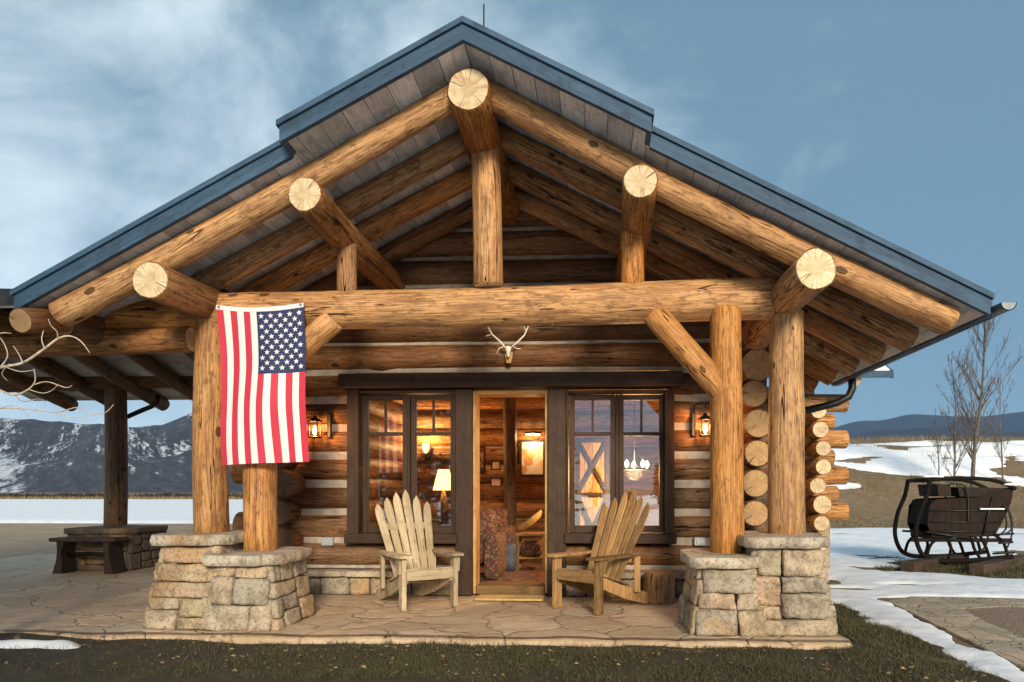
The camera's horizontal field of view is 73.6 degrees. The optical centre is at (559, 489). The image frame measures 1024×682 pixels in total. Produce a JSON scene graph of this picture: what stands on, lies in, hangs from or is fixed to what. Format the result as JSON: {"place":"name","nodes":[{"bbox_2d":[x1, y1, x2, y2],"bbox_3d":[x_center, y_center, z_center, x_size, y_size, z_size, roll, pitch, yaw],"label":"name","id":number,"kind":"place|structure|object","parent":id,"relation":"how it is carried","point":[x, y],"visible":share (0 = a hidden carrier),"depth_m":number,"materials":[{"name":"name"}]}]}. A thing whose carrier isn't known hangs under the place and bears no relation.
{"place":"outdoors","nodes":[
{"label":"outdoors","id":0,"kind":"place"},
{"bbox_2d":[0,523,232,558],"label":"gravel yard","id":1,"kind":"structure","parent":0,"point":[20,539],"depth_m":18.75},
{"bbox_2d":[0,413,242,492],"bbox_3d":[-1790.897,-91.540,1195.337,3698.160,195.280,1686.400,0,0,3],"label":"hills","id":2,"kind":"structure","parent":0,"point":[38,456],"depth_m":899.64,"materials":[{"name":"grey stone"}]},
{"bbox_2d":[0,553,1023,681],"bbox_3d":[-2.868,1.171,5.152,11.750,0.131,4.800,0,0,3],"label":"lawn","id":3,"kind":"structure","parent":0,"point":[10,673],"depth_m":4.56,"materials":[{"name":"plant"}]},
{"bbox_2d":[0,319,113,420],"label":"bare twig tree","id":4,"kind":"object","parent":3,"relation":"on","point":[2,366],"visible":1,"depth_m":4.48,"materials":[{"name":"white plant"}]},
{"bbox_2d":[0,440,1023,681],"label":"snow","id":5,"kind":"structure","parent":0,"point":[848,546],"depth_m":14.89,"materials":[{"name":"white snow"}]},
{"bbox_2d":[927,408,950,483],"bbox_3d":[15.074,-1.602,27.172,0.936,3.395,0.685,0,0,3],"label":"bare tree","id":6,"kind":"object","parent":5,"relation":"on","point":[937,441],"visible":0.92,"depth_m":27.09,"materials":[{"name":"brown plant"}]},
{"bbox_2d":[939,289,1023,486],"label":"bare tree","id":7,"kind":"object","parent":5,"relation":"on","point":[972,455],"visible":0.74,"depth_m":26.31,"materials":[{"name":"brown plant"}]},
{"bbox_2d":[988,374,1014,480],"bbox_3d":[17.985,-2.439,27.701,0.936,4.582,1.405,0,0,43],"label":"bare tree","id":8,"kind":"object","parent":5,"relation":"on","point":[997,446],"visible":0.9,"depth_m":27.64,"materials":[{"name":"brown plant"}]},
{"bbox_2d":[0,0,1023,426],"label":"sky","id":9,"kind":"structure","parent":0,"point":[902,121],"materials":[{"name":"blue"}]},
{"bbox_2d":[1,440,1023,671],"bbox_3d":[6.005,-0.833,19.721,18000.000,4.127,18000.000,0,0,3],"label":"ground","id":10,"kind":"structure","parent":0,"point":[880,508],"depth_m":26.07,"materials":[{"name":"brown soil"}]},
{"bbox_2d":[0,495,241,498],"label":"straw grass","id":11,"kind":"structure","parent":10,"relation":"on","point":[88,497],"depth_m":84.84,"materials":[{"name":"beige plant"}]},
{"bbox_2d":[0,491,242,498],"bbox_3d":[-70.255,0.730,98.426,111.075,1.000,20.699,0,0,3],"label":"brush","id":12,"kind":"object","parent":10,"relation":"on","point":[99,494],"visible":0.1,"depth_m":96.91,"materials":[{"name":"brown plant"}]},
{"bbox_2d":[0,554,851,649],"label":"porch floor","id":13,"kind":"structure","parent":10,"relation":"on","point":[37,596],"depth_m":5.78,"materials":[{"name":"beige stone"}]},
{"bbox_2d":[49,537,128,573],"bbox_3d":[-6.227,0.865,9.047,0.900,0.470,0.300,0,0,3],"label":"rustic bench","id":14,"kind":"object","parent":13,"relation":"on","point":[67,554],"visible":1,"depth_m":8.98,"materials":[{"name":"brown wood"}]},
{"bbox_2d":[375,490,463,611],"bbox_3d":[-1.415,0.546,6.638,0.643,1.096,1.000,0,0,-32],"label":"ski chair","id":15,"kind":"object","parent":13,"relation":"on","point":[406,572],"visible":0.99,"depth_m":6.68,"materials":[{"name":"brown wood"}]},
{"bbox_2d":[475,594,544,600],"bbox_3d":[-0.489,1.080,6.841,0.676,0.020,0.295,0,0,3],"label":"door threshold","id":16,"kind":"object","parent":13,"relation":"on","point":[497,597],"visible":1,"depth_m":6.79,"materials":[{"name":"brown wood"}]},
{"bbox_2d":[546,490,649,614],"bbox_3d":[0.434,0.546,6.453,0.643,1.096,1.000,0,0,43],"label":"adirondack chair","id":17,"kind":"object","parent":13,"relation":"on","point":[599,579],"visible":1,"depth_m":6.41,"materials":[{"name":"brown wood"}]},
{"bbox_2d":[644,570,674,604],"bbox_3d":[0.976,0.950,6.654,0.309,0.309,0.300,0,0,3],"label":"stump","id":18,"kind":"object","parent":13,"relation":"on","point":[659,586],"visible":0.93,"depth_m":6.53,"materials":[{"name":"brown wood"}]},
{"bbox_2d":[3,634,985,681],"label":"leaf litter","id":19,"kind":"object","parent":10,"relation":"on","point":[381,654],"visible":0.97,"depth_m":4.65,"materials":[{"name":"brown plant"}]},
{"bbox_2d":[0,4,1016,636],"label":"log cabin","id":20,"kind":"object","parent":10,"relation":"on","point":[410,224],"visible":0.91,"depth_m":5.75,"materials":[{"name":"wood"}]},
{"bbox_2d":[216,300,308,464],"bbox_3d":[-2.451,-0.893,5.622,0.782,1.378,0.110,0,0,3],"label":"flag","id":21,"kind":"object","parent":20,"relation":"hanging from","point":[263,376],"visible":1,"depth_m":5.62,"materials":[{"name":"fabric"}]},
{"bbox_2d":[307,404,331,437],"bbox_3d":[-2.489,-0.709,7.089,0.144,0.349,0.267,0,0,32],"label":"wall lantern","id":22,"kind":"object","parent":20,"relation":"attached to","point":[329,425],"depth_m":7.04,"materials":[{"name":"metal"}]},
{"bbox_2d":[344,389,456,543],"bbox_3d":[-1.634,-0.245,7.207,1.174,1.597,0.370,0,0,3],"label":"window","id":23,"kind":"structure","parent":20,"relation":"in","point":[359,530],"depth_m":7.12,"materials":[{"name":"brown wood"}]},
{"bbox_2d":[422,444,430,460],"bbox_3d":[-2.096,-0.590,10.777,0.110,0.260,0.225,0,0,3],"label":"wall sconce","id":24,"kind":"object","parent":20,"relation":"attached to","point":[426,448],"depth_m":10.73,"materials":[{"name":"metal"}]},
{"bbox_2d":[432,519,441,524],"bbox_3d":[-1.574,0.727,9.292,0.500,0.654,0.495,0,0,3],"label":"lamp table","id":25,"kind":"object","parent":20,"relation":"on","point":[436,520],"visible":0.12,"depth_m":9.06,"materials":[{"name":"brown wood"}]},
{"bbox_2d":[433,469,450,518],"bbox_3d":[-1.574,0.062,9.292,0.290,0.675,0.290,0,0,3],"label":"table lamp","id":26,"kind":"object","parent":25,"relation":"on","point":[443,480],"visible":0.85,"depth_m":9.22,"materials":[{"name":"beige fabric"}]},
{"bbox_2d":[480,445,485,473],"bbox_3d":[-1.257,-0.479,10.792,0.181,0.449,0.030,0,0,3],"label":"framed picture","id":27,"kind":"object","parent":20,"relation":"attached to","point":[482,459],"visible":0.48,"depth_m":10.78},
{"bbox_2d":[490,478,501,486],"bbox_3d":[-1.003,-0.120,10.800,0.181,0.150,0.030,0,0,3],"label":"framed picture","id":28,"kind":"object","parent":20,"relation":"attached to","point":[495,482],"visible":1,"depth_m":10.79},
{"bbox_2d":[491,460,500,469],"bbox_3d":[-1.003,-0.389,10.800,0.151,0.150,0.030,0,0,3],"label":"framed picture","id":29,"kind":"object","parent":20,"relation":"attached to","point":[495,464],"visible":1,"depth_m":10.79},
{"bbox_2d":[480,507,516,542],"bbox_3d":[-1.105,0.654,9.798,0.951,0.799,0.870,0,0,3],"label":"armchair","id":30,"kind":"object","parent":20,"relation":"on","point":[502,515],"visible":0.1,"depth_m":9.98,"materials":[{"name":"fabric"}]},
{"bbox_2d":[485,326,528,363],"bbox_3d":[-0.521,-1.517,7.000,0.464,0.409,0.187,0,0,3],"label":"antler mount","id":31,"kind":"object","parent":20,"relation":"attached to","point":[508,353],"visible":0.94,"depth_m":6.99,"materials":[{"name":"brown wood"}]},
{"bbox_2d":[480,562,544,582],"bbox_3d":[-0.281,1.048,8.775,2.050,0.009,2.300,0,0,3],"label":"rug","id":32,"kind":"object","parent":20,"relation":"on","point":[529,572],"visible":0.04,"depth_m":8.42,"materials":[{"name":"fabric"}]},
{"bbox_2d":[442,510,505,579],"bbox_3d":[-1.148,0.654,8.298,0.951,0.799,0.871,0,0,3],"label":"armchair","id":33,"kind":"object","parent":32,"relation":"on","point":[492,549],"visible":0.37,"depth_m":8.00,"materials":[{"name":"fabric"}]},
{"bbox_2d":[506,534,516,570],"bbox_3d":[-0.651,0.819,8.868,0.219,0.484,0.261,0,0,3],"label":"bag","id":34,"kind":"object","parent":32,"relation":"on","point":[511,556],"visible":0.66,"depth_m":8.75,"materials":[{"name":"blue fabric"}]},
{"bbox_2d":[515,532,544,570],"bbox_3d":[-0.364,0.809,9.030,0.403,0.489,0.400,0,0,3],"label":"end table","id":35,"kind":"object","parent":32,"relation":"on","point":[519,535],"visible":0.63,"depth_m":8.85,"materials":[{"name":"brown wood"}]},
{"bbox_2d":[516,510,541,530],"bbox_3d":[-0.402,0.400,9.032,0.352,0.287,0.340,0,0,3],"label":"basket","id":36,"kind":"object","parent":35,"relation":"on","point":[532,520],"visible":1,"depth_m":8.91,"materials":[{"name":"wicker"}]},
{"bbox_2d":[520,541,541,556],"bbox_3d":[-0.359,0.777,9.031,0.300,0.202,0.308,0,0,3],"label":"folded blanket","id":37,"kind":"object","parent":35,"relation":"in","point":[530,548],"visible":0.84,"depth_m":8.89,"materials":[{"name":"fabric"}]},
{"bbox_2d":[520,440,544,476],"bbox_3d":[-0.425,-0.500,10.770,0.405,0.582,0.030,0,0,3],"label":"framed picture","id":38,"kind":"object","parent":20,"relation":"attached to","point":[532,458],"visible":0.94,"depth_m":10.77},
{"bbox_2d":[524,431,540,435],"bbox_3d":[-0.410,-0.882,10.705,0.260,0.066,0.185,0,0,3],"label":"picture light","id":39,"kind":"object","parent":20,"relation":"attached to","point":[533,433],"visible":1,"depth_m":10.62,"materials":[{"name":"metal"}]},
{"bbox_2d":[576,438,608,524],"bbox_3d":[0.451,0.170,9.291,0.454,1.757,0.057,0,0,3],"label":"braced door","id":40,"kind":"structure","parent":20,"relation":"attached to","point":[582,510],"depth_m":9.28,"materials":[{"name":"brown wood"}]},
{"bbox_2d":[564,389,676,543],"bbox_3d":[0.626,-0.241,7.092,1.136,1.572,0.370,0,0,3],"label":"window","id":41,"kind":"structure","parent":20,"relation":"in","point":[663,533],"depth_m":7.01,"materials":[{"name":"brown wood"}]},
{"bbox_2d":[624,389,650,469],"bbox_3d":[0.951,-0.836,8.663,0.424,1.168,0.424,0,0,3],"label":"chandelier","id":42,"kind":"object","parent":20,"relation":"hanging from","point":[644,463],"visible":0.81,"depth_m":8.65,"materials":[{"name":"metal"}]},
{"bbox_2d":[691,402,709,436],"bbox_3d":[1.435,-0.710,6.890,0.144,0.349,0.267,0,0,-26],"label":"wall lantern","id":43,"kind":"object","parent":20,"relation":"attached to","point":[705,416],"depth_m":6.87,"materials":[{"name":"metal"}]},
{"bbox_2d":[830,434,1023,526],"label":"dry grass","id":44,"kind":"structure","parent":10,"relation":"on","point":[927,438],"depth_m":32.65,"materials":[{"name":"brown plant"}]},
{"bbox_2d":[900,554,968,571],"bbox_3d":[6.034,1.163,10.916,2.242,0.175,0.220,0,0,-41],"label":"timber block","id":45,"kind":"object","parent":10,"relation":"on","point":[917,565],"depth_m":10.39,"materials":[{"name":"brown wood"}]},
{"bbox_2d":[893,475,1019,562],"bbox_3d":[6.345,0.460,11.058,1.683,1.385,0.842,0,0,3],"label":"old sleigh","id":46,"kind":"object","parent":45,"relation":"on","point":[968,514],"visible":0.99,"depth_m":10.71,"materials":[{"name":"brown wood"}]},
{"bbox_2d":[935,351,980,486],"bbox_3d":[15.514,-2.542,26.566,1.550,5.645,1.241,0,0,32],"label":"bare tree","id":47,"kind":"object","parent":10,"relation":"on","point":[955,437],"visible":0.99,"depth_m":26.49,"materials":[{"name":"brown plant"}]},
{"bbox_2d":[969,554,1023,575],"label":"timber block","id":48,"kind":"object","parent":10,"relation":"on","point":[987,566],"depth_m":10.10,"materials":[{"name":"brown wood"}]},
{"bbox_2d":[829,412,1023,435],"bbox_3d":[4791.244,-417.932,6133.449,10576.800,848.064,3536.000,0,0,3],"label":"mountains","id":49,"kind":"structure","parent":0,"point":[1014,422],"depth_m":6770.45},
{"bbox_2d":[849,428,1023,440],"bbox_3d":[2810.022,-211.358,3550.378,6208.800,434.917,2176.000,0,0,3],"label":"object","id":50,"kind":"structure","parent":0,"point":[914,432],"depth_m":3972.62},
{"bbox_2d":[888,596,1023,668],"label":"stone path","id":51,"kind":"structure","parent":0,"point":[951,615],"depth_m":6.31,"materials":[{"name":"beige stone"}]},
{"bbox_2d":[964,607,1023,636],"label":"concrete pad","id":52,"kind":"object","parent":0,"point":[1010,619],"visible":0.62,"depth_m":6.53,"materials":[{"name":"grey concrete"}]}
]}

